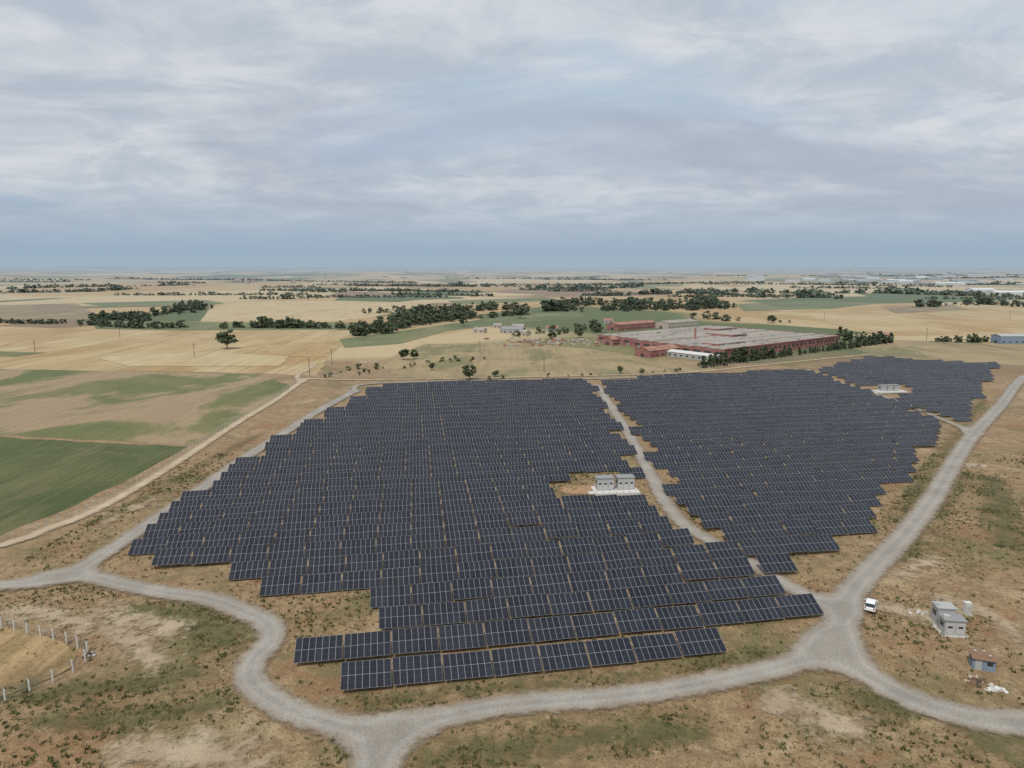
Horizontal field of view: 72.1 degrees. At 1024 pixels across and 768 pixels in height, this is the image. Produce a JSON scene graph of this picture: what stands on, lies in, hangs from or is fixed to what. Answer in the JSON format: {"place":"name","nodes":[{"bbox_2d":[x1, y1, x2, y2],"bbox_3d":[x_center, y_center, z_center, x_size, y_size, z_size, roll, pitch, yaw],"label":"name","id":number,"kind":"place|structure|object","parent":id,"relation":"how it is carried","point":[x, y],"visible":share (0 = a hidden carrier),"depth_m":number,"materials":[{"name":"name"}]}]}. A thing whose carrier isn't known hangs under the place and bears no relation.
{"place":"outdoors","nodes":[
{"label":"outdoors","id":0,"kind":"place"},
{"bbox_2d":[0,625,75,697],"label":"stubble paddock","id":1,"kind":"structure","parent":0,"point":[16,668],"depth_m":118.02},
{"bbox_2d":[0,303,92,321],"bbox_3d":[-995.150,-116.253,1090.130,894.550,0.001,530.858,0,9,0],"label":"ploughed field","id":2,"kind":"structure","parent":0,"point":[45,312],"depth_m":1027.81,"materials":[{"name":"soil"}]},
{"bbox_2d":[0,437,187,535],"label":"green crop field","id":3,"kind":"structure","parent":0,"point":[41,479],"depth_m":227.25,"materials":[{"name":"plant"}]},
{"bbox_2d":[0,369,289,444],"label":"sparse crop field","id":4,"kind":"structure","parent":0,"point":[170,408],"depth_m":340.77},
{"bbox_2d":[82,300,221,306],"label":"green crop field","id":5,"kind":"structure","parent":0,"point":[151,304],"depth_m":1249.50,"materials":[{"name":"plant"}]},
{"bbox_2d":[0,326,356,375],"bbox_3d":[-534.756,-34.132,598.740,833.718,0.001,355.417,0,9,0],"label":"wheat field","id":6,"kind":"structure","parent":0,"point":[74,349],"depth_m":586.37,"materials":[{"name":"plant"}]},
{"bbox_2d":[96,352,287,365],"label":"wheat field","id":7,"kind":"structure","parent":0,"point":[205,359],"depth_m":496.89,"materials":[{"name":"plant"}]},
{"bbox_2d":[90,320,367,329],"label":"field","id":8,"kind":"structure","parent":0,"point":[203,325],"depth_m":757.70,"materials":[{"name":"plant"}]},
{"bbox_2d":[264,342,338,356],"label":"ploughed field","id":9,"kind":"structure","parent":0,"point":[317,349],"depth_m":556.91,"materials":[{"name":"beige soil"}]},
{"bbox_2d":[201,301,430,322],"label":"wheat field","id":10,"kind":"structure","parent":0,"point":[315,311],"depth_m":1050.79,"materials":[{"name":"plant"}]},
{"bbox_2d":[0,354,869,546],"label":"dirt track","id":11,"kind":"structure","parent":0,"point":[136,486],"depth_m":244.19,"materials":[{"name":"soil"}]},
{"bbox_2d":[340,312,586,347],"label":"green crop field","id":12,"kind":"structure","parent":0,"point":[400,337],"depth_m":734.79,"materials":[{"name":"plant"}]},
{"bbox_2d":[0,266,1023,767],"bbox_3d":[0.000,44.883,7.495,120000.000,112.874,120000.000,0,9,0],"label":"ground","id":13,"kind":"structure","parent":0,"point":[1002,438],"depth_m":139.30,"materials":[{"name":"soil"}]},
{"bbox_2d":[88,299,213,319],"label":"tree belt","id":14,"kind":"object","parent":13,"relation":"on","point":[179,307],"visible":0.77,"depth_m":1000.84,"materials":[{"name":"green plant"}]},
{"bbox_2d":[76,316,345,328],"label":"tree belt","id":15,"kind":"object","parent":13,"relation":"on","point":[265,321],"visible":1,"depth_m":751.91,"materials":[{"name":"green plant"}]},
{"bbox_2d":[157,488,555,524],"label":"solar panel row","id":16,"kind":"object","parent":13,"relation":"on","point":[330,508],"visible":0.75,"depth_m":187.63,"materials":[{"name":"blue glass"}]},
{"bbox_2d":[168,479,549,511],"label":"solar panel row","id":17,"kind":"object","parent":13,"relation":"on","point":[329,497],"visible":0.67,"depth_m":196.19,"materials":[{"name":"blue glass"}]},
{"bbox_2d":[128,505,659,554],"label":"solar panel row","id":18,"kind":"object","parent":13,"relation":"on","point":[248,537],"visible":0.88,"depth_m":171.91,"materials":[{"name":"blue glass"}]},
{"bbox_2d":[142,494,648,538],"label":"solar panel row","id":19,"kind":"object","parent":13,"relation":"on","point":[156,530],"visible":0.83,"depth_m":180.67,"materials":[{"name":"blue glass"}]},
{"bbox_2d":[151,516,672,567],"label":"solar panel row","id":20,"kind":"object","parent":13,"relation":"on","point":[210,555],"visible":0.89,"depth_m":163.78,"materials":[{"name":"blue glass"}]},
{"bbox_2d":[180,467,645,501],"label":"solar panel row","id":21,"kind":"object","parent":13,"relation":"on","point":[549,475],"visible":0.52,"depth_m":206.39,"materials":[{"name":"blue glass"}]},
{"bbox_2d":[211,460,629,491],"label":"solar panel row","id":22,"kind":"object","parent":13,"relation":"on","point":[570,466],"visible":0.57,"depth_m":216.85,"materials":[{"name":"blue glass"}]},
{"bbox_2d":[220,453,621,481],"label":"solar panel row","id":23,"kind":"object","parent":13,"relation":"on","point":[460,463],"visible":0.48,"depth_m":225.45,"materials":[{"name":"blue glass"}]},
{"bbox_2d":[227,445,636,472],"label":"solar panel row","id":24,"kind":"object","parent":13,"relation":"on","point":[619,449],"visible":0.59,"depth_m":235.25,"materials":[{"name":"blue glass"}]},
{"bbox_2d":[235,439,628,465],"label":"solar panel row","id":25,"kind":"object","parent":13,"relation":"on","point":[440,449],"visible":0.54,"depth_m":243.38,"materials":[{"name":"blue glass"}]},
{"bbox_2d":[264,428,609,449],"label":"solar panel row","id":26,"kind":"object","parent":13,"relation":"on","point":[331,441],"visible":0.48,"depth_m":260.91,"materials":[{"name":"blue glass"}]},
{"bbox_2d":[347,306,530,335],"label":"tree belt","id":27,"kind":"object","parent":13,"relation":"on","point":[389,326],"visible":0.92,"depth_m":787.54,"materials":[{"name":"green plant"}]},
{"bbox_2d":[265,433,621,455],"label":"solar panel row","id":28,"kind":"object","parent":13,"relation":"on","point":[379,446],"visible":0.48,"depth_m":252.85,"materials":[{"name":"blue glass"}]},
{"bbox_2d":[270,422,623,442],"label":"solar panel row","id":29,"kind":"object","parent":13,"relation":"on","point":[530,429],"visible":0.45,"depth_m":271.58,"materials":[{"name":"blue glass"}]},
{"bbox_2d":[304,409,604,426],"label":"solar panel row","id":30,"kind":"object","parent":13,"relation":"on","point":[481,416],"visible":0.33,"depth_m":298.87,"materials":[{"name":"blue glass"}]},
{"bbox_2d":[300,413,610,432],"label":"solar panel row","id":31,"kind":"object","parent":13,"relation":"on","point":[465,420],"visible":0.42,"depth_m":289.97,"materials":[{"name":"blue glass"}]},
{"bbox_2d":[296,418,615,437],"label":"solar panel row","id":32,"kind":"object","parent":13,"relation":"on","point":[328,430],"visible":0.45,"depth_m":279.80,"materials":[{"name":"blue glass"}]},
{"bbox_2d":[390,300,527,320],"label":"tree belt","id":33,"kind":"object","parent":13,"relation":"on","point":[489,306],"visible":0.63,"depth_m":994.53,"materials":[{"name":"green plant"}]},
{"bbox_2d":[228,528,694,579],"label":"solar panel row","id":34,"kind":"object","parent":13,"relation":"on","point":[372,561],"visible":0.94,"depth_m":157.09,"materials":[{"name":"blue glass"}]},
{"bbox_2d":[326,405,599,420],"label":"solar panel row","id":35,"kind":"object","parent":13,"relation":"on","point":[455,413],"visible":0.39,"depth_m":307.73,"materials":[{"name":"blue glass"}]},
{"bbox_2d":[327,397,602,411],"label":"solar panel row","id":36,"kind":"object","parent":13,"relation":"on","point":[572,400],"visible":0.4,"depth_m":326.47,"materials":[{"name":"blue glass"}]},
{"bbox_2d":[324,401,608,416],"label":"solar panel row","id":37,"kind":"object","parent":13,"relation":"on","point":[603,404],"visible":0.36,"depth_m":316.97,"materials":[{"name":"blue glass"}]},
{"bbox_2d":[350,388,588,401],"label":"solar panel row","id":38,"kind":"object","parent":13,"relation":"on","point":[449,394],"visible":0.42,"depth_m":351.85,"materials":[{"name":"blue glass"}]},
{"bbox_2d":[349,390,592,404],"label":"solar panel row","id":39,"kind":"object","parent":13,"relation":"on","point":[445,397],"visible":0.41,"depth_m":343.58,"materials":[{"name":"blue glass"}]},
{"bbox_2d":[347,394,596,406],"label":"solar panel row","id":40,"kind":"object","parent":13,"relation":"on","point":[508,398],"visible":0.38,"depth_m":335.35,"materials":[{"name":"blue glass"}]},
{"bbox_2d":[367,380,586,388],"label":"solar panel row","id":41,"kind":"object","parent":13,"relation":"on","point":[488,384],"visible":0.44,"depth_m":380.09,"materials":[{"name":"blue glass"}]},
{"bbox_2d":[365,383,590,394],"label":"solar panel row","id":42,"kind":"object","parent":13,"relation":"on","point":[461,387],"visible":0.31,"depth_m":369.55,"materials":[{"name":"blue glass"}]},
{"bbox_2d":[383,378,582,387],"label":"solar panel row","id":43,"kind":"object","parent":13,"relation":"on","point":[492,381],"visible":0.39,"depth_m":388.94,"materials":[{"name":"blue glass"}]},
{"bbox_2d":[368,385,599,396],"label":"solar panel row","id":44,"kind":"object","parent":13,"relation":"on","point":[593,388],"visible":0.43,"depth_m":361.96,"materials":[{"name":"blue glass"}]},
{"bbox_2d":[259,540,743,595],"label":"solar panel row","id":45,"kind":"object","parent":13,"relation":"on","point":[316,583],"visible":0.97,"depth_m":149.78,"materials":[{"name":"black glass"}]},
{"bbox_2d":[0,453,1023,767],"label":"weeds","id":46,"kind":"object","parent":13,"relation":"on","point":[476,751],"visible":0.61,"depth_m":111.88,"materials":[{"name":"plant"}]},
{"bbox_2d":[0,469,1023,767],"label":"dry grass tufts","id":47,"kind":"object","parent":13,"relation":"on","point":[80,641],"visible":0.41,"depth_m":123.55,"materials":[{"name":"plant"}]},
{"bbox_2d":[0,273,1023,298],"bbox_3d":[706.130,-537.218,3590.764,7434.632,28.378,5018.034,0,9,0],"label":"distant hedgerows","id":48,"kind":"object","parent":13,"relation":"on","point":[449,291],"visible":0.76,"depth_m":2152.83,"materials":[{"name":"green plant"}]},
{"bbox_2d":[340,627,726,691],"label":"solar panel row","id":49,"kind":"object","parent":13,"relation":"on","point":[366,674],"visible":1,"depth_m":114.97,"materials":[{"name":"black glass"}]},
{"bbox_2d":[449,281,643,289],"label":"tree belt","id":50,"kind":"object","parent":13,"relation":"on","point":[631,285],"visible":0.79,"depth_m":2185.28,"materials":[{"name":"green plant"}]},
{"bbox_2d":[294,593,823,664],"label":"solar panel row","id":51,"kind":"object","parent":13,"relation":"on","point":[404,640],"visible":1,"depth_m":124.58,"materials":[{"name":"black glass"}]},
{"bbox_2d":[370,557,755,607],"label":"solar panel row","id":52,"kind":"object","parent":13,"relation":"on","point":[422,593],"visible":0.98,"depth_m":143.04,"materials":[{"name":"blue glass"}]},
{"bbox_2d":[559,485,594,494],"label":"bare soil patch","id":53,"kind":"object","parent":13,"relation":"on","point":[583,489],"visible":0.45,"depth_m":207.16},
{"bbox_2d":[588,474,640,495],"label":"transformer station","id":54,"kind":"object","parent":53,"relation":"on","point":[623,485],"visible":1,"depth_m":203.77,"materials":[{"name":"grey metal"}]},
{"bbox_2d":[379,575,786,630],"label":"solar panel row","id":55,"kind":"object","parent":13,"relation":"on","point":[519,606],"visible":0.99,"depth_m":134.64,"materials":[{"name":"blue glass"}]},
{"bbox_2d":[540,298,736,311],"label":"woodland","id":56,"kind":"object","parent":13,"relation":"on","point":[638,304],"visible":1,"depth_m":1066.01,"materials":[{"name":"green plant"}]},
{"bbox_2d":[560,294,724,305],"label":"woodland","id":57,"kind":"object","parent":13,"relation":"on","point":[587,301],"visible":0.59,"depth_m":1210.88,"materials":[{"name":"green plant"}]},
{"bbox_2d":[601,373,822,384],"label":"solar panel row","id":58,"kind":"object","parent":13,"relation":"on","point":[674,379],"visible":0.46,"depth_m":401.84,"materials":[{"name":"blue glass"}]},
{"bbox_2d":[590,287,843,298],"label":"tree belt","id":59,"kind":"object","parent":13,"relation":"on","point":[812,294],"visible":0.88,"depth_m":1598.02,"materials":[{"name":"green plant"}]},
{"bbox_2d":[597,325,839,358],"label":"brick factory","id":60,"kind":"structure","parent":13,"relation":"on","point":[711,339],"depth_m":578.09,"materials":[{"name":"red metal"}]},
{"bbox_2d":[605,375,833,387],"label":"solar panel row","id":61,"kind":"object","parent":13,"relation":"on","point":[610,385],"visible":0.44,"depth_m":395.03,"materials":[{"name":"blue glass"}]},
{"bbox_2d":[603,381,841,393],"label":"solar panel row","id":62,"kind":"object","parent":13,"relation":"on","point":[606,390],"visible":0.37,"depth_m":376.44,"materials":[{"name":"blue glass"}]},
{"bbox_2d":[613,378,831,389],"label":"solar panel row","id":63,"kind":"object","parent":13,"relation":"on","point":[720,383],"visible":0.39,"depth_m":385.13,"materials":[{"name":"blue glass"}]},
{"bbox_2d":[637,370,814,379],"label":"solar panel row","id":64,"kind":"object","parent":13,"relation":"on","point":[700,374],"visible":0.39,"depth_m":412.46,"materials":[{"name":"blue glass"}]},
{"bbox_2d":[608,383,850,396],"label":"solar panel row","id":65,"kind":"object","parent":13,"relation":"on","point":[732,389],"visible":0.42,"depth_m":366.93,"materials":[{"name":"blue glass"}]},
{"bbox_2d":[612,386,860,398],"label":"solar panel row","id":66,"kind":"object","parent":13,"relation":"on","point":[615,395],"visible":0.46,"depth_m":358.61,"materials":[{"name":"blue glass"}]},
{"bbox_2d":[617,389,874,403],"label":"solar panel row","id":67,"kind":"object","parent":13,"relation":"on","point":[693,396],"visible":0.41,"depth_m":349.04,"materials":[{"name":"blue glass"}]},
{"bbox_2d":[623,391,870,405],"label":"solar panel row","id":68,"kind":"object","parent":13,"relation":"on","point":[724,399],"visible":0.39,"depth_m":340.58,"materials":[{"name":"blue glass"}]},
{"bbox_2d":[616,395,884,410],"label":"solar panel row","id":69,"kind":"object","parent":13,"relation":"on","point":[765,401],"visible":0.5,"depth_m":331.63,"materials":[{"name":"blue glass"}]},
{"bbox_2d":[622,398,896,413],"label":"solar panel row","id":70,"kind":"object","parent":13,"relation":"on","point":[780,405],"visible":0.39,"depth_m":322.76,"materials":[{"name":"blue glass"}]},
{"bbox_2d":[628,402,911,417],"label":"solar panel row","id":71,"kind":"object","parent":13,"relation":"on","point":[632,414],"visible":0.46,"depth_m":313.86,"materials":[{"name":"blue glass"}]},
{"bbox_2d":[634,407,907,424],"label":"solar panel row","id":72,"kind":"object","parent":13,"relation":"on","point":[640,419],"visible":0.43,"depth_m":303.89,"materials":[{"name":"blue glass"}]},
{"bbox_2d":[755,553,797,573],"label":"solar panel row","id":73,"kind":"object","parent":13,"relation":"on","point":[781,562],"visible":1,"depth_m":151.30,"materials":[{"name":"blue glass"}]},
{"bbox_2d":[673,482,886,505],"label":"solar panel row","id":74,"kind":"object","parent":13,"relation":"on","point":[776,492],"visible":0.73,"depth_m":199.60,"materials":[{"name":"blue glass"}]},
{"bbox_2d":[641,411,922,427],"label":"solar panel row","id":75,"kind":"object","parent":13,"relation":"on","point":[795,417],"visible":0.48,"depth_m":295.61,"materials":[{"name":"blue glass"}]},
{"bbox_2d":[685,493,881,514],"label":"solar panel row","id":76,"kind":"object","parent":13,"relation":"on","point":[708,506],"visible":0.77,"depth_m":189.79,"materials":[{"name":"blue glass"}]},
{"bbox_2d":[628,415,938,435],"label":"solar panel row","id":77,"kind":"object","parent":13,"relation":"on","point":[634,430],"visible":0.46,"depth_m":285.23,"materials":[{"name":"blue glass"}]},
{"bbox_2d":[651,444,916,468],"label":"solar panel row","id":78,"kind":"object","parent":13,"relation":"on","point":[661,463],"visible":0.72,"depth_m":237.94,"materials":[{"name":"blue glass"}]},
{"bbox_2d":[661,471,913,495],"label":"solar panel row","id":79,"kind":"object","parent":13,"relation":"on","point":[868,477],"visible":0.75,"depth_m":210.04,"materials":[{"name":"blue glass"}]},
{"bbox_2d":[698,504,876,529],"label":"solar panel row","id":80,"kind":"object","parent":13,"relation":"on","point":[738,517],"visible":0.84,"depth_m":180.56,"materials":[{"name":"blue glass"}]},
{"bbox_2d":[737,534,840,557],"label":"solar panel row","id":81,"kind":"object","parent":13,"relation":"on","point":[795,543],"visible":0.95,"depth_m":161.38,"materials":[{"name":"blue glass"}]},
{"bbox_2d":[643,437,938,460],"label":"solar panel row","id":82,"kind":"object","parent":13,"relation":"on","point":[827,445],"visible":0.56,"depth_m":247.79,"materials":[{"name":"blue glass"}]},
{"bbox_2d":[640,420,942,440],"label":"solar panel row","id":83,"kind":"object","parent":13,"relation":"on","point":[708,432],"visible":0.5,"depth_m":276.46,"materials":[{"name":"blue glass"}]},
{"bbox_2d":[667,452,919,476],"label":"solar panel row","id":84,"kind":"object","parent":13,"relation":"on","point":[818,462],"visible":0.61,"depth_m":229.21,"materials":[{"name":"blue glass"}]},
{"bbox_2d":[648,425,941,446],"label":"solar panel row","id":85,"kind":"object","parent":13,"relation":"on","point":[654,441],"visible":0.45,"depth_m":266.69,"materials":[{"name":"blue glass"}]},
{"bbox_2d":[697,332,893,367],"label":"conifer hedge","id":86,"kind":"object","parent":13,"relation":"on","point":[742,355],"visible":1,"depth_m":504.97,"materials":[{"name":"green plant"}]},
{"bbox_2d":[677,461,916,484],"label":"solar panel row","id":87,"kind":"object","parent":13,"relation":"on","point":[906,466],"visible":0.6,"depth_m":219.84,"materials":[{"name":"blue glass"}]},
{"bbox_2d":[656,431,939,452],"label":"solar panel row","id":88,"kind":"object","parent":13,"relation":"on","point":[708,445],"visible":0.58,"depth_m":257.86,"materials":[{"name":"blue glass"}]},
{"bbox_2d":[720,518,877,540],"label":"solar panel row","id":89,"kind":"object","parent":13,"relation":"on","point":[798,527],"visible":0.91,"depth_m":171.49,"materials":[{"name":"blue glass"}]},
{"bbox_2d":[710,286,1023,297],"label":"tree belt","id":90,"kind":"object","parent":13,"relation":"on","point":[753,289],"visible":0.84,"depth_m":1705.81,"materials":[{"name":"green plant"}]},
{"bbox_2d":[826,365,990,375],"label":"solar panel row","id":91,"kind":"object","parent":13,"relation":"on","point":[830,373],"visible":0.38,"depth_m":434.57,"materials":[{"name":"blue glass"}]},
{"bbox_2d":[818,364,1000,372],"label":"solar panel row","id":92,"kind":"object","parent":13,"relation":"on","point":[823,370],"visible":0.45,"depth_m":444.00,"materials":[{"name":"blue glass"}]},
{"bbox_2d":[843,372,994,382],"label":"solar panel row","id":93,"kind":"object","parent":13,"relation":"on","point":[851,380],"visible":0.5,"depth_m":406.09,"materials":[{"name":"blue glass"}]},
{"bbox_2d":[853,375,994,385],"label":"solar panel row","id":94,"kind":"object","parent":13,"relation":"on","point":[890,381],"visible":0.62,"depth_m":395.89,"materials":[{"name":"blue glass"}]},
{"bbox_2d":[925,601,968,638],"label":"transformer station","id":95,"kind":"object","parent":13,"relation":"on","point":[948,620],"visible":1,"depth_m":126.32,"materials":[{"name":"concrete"}]},
{"bbox_2d":[914,295,1023,306],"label":"tree belt","id":96,"kind":"object","parent":13,"relation":"on","point":[984,300],"visible":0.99,"depth_m":1180.18,"materials":[{"name":"green plant"}]},
{"bbox_2d":[968,647,997,672],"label":"blue shed","id":97,"kind":"structure","parent":13,"relation":"on","point":[983,660],"depth_m":114.85,"materials":[{"name":"metal"}]},
{"bbox_2d":[0,369,1023,767],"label":"gravel road","id":98,"kind":"structure","parent":0,"point":[832,641],"depth_m":116.53,"materials":[{"name":"gravel"}]},
{"bbox_2d":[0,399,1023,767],"bbox_3d":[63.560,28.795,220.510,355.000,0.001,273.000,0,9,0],"label":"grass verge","id":99,"kind":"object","parent":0,"point":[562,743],"depth_m":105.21,"materials":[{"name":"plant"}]},
{"bbox_2d":[0,0,1023,266],"label":"sky","id":100,"kind":"structure","parent":0,"point":[134,133],"materials":[{"name":"grey"}]},
{"bbox_2d":[378,342,717,377],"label":"dry pasture","id":101,"kind":"structure","parent":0,"point":[512,360],"depth_m":482.44,"materials":[{"name":"plant"}]},
{"bbox_2d":[607,320,655,330],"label":"brick annex building","id":102,"kind":"structure","parent":0,"point":[630,325],"depth_m":732.60,"materials":[{"name":"brick"}]},
{"bbox_2d":[737,301,876,310],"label":"green crop field","id":103,"kind":"structure","parent":0,"point":[796,305],"depth_m":1184.91,"materials":[{"name":"plant"}]},
{"bbox_2d":[724,300,1023,335],"bbox_3d":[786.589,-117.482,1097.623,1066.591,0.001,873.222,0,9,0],"label":"wheat field","id":104,"kind":"structure","parent":0,"point":[979,319],"depth_m":873.13,"materials":[{"name":"plant"}]},
{"bbox_2d":[881,305,966,312],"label":"ploughed field","id":105,"kind":"structure","parent":0,"point":[905,309],"depth_m":1099.08,"materials":[{"name":"soil"}]},
{"bbox_2d":[846,340,1023,365],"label":"dry pasture","id":106,"kind":"structure","parent":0,"point":[992,352],"depth_m":544.55,"materials":[{"name":"plant"}]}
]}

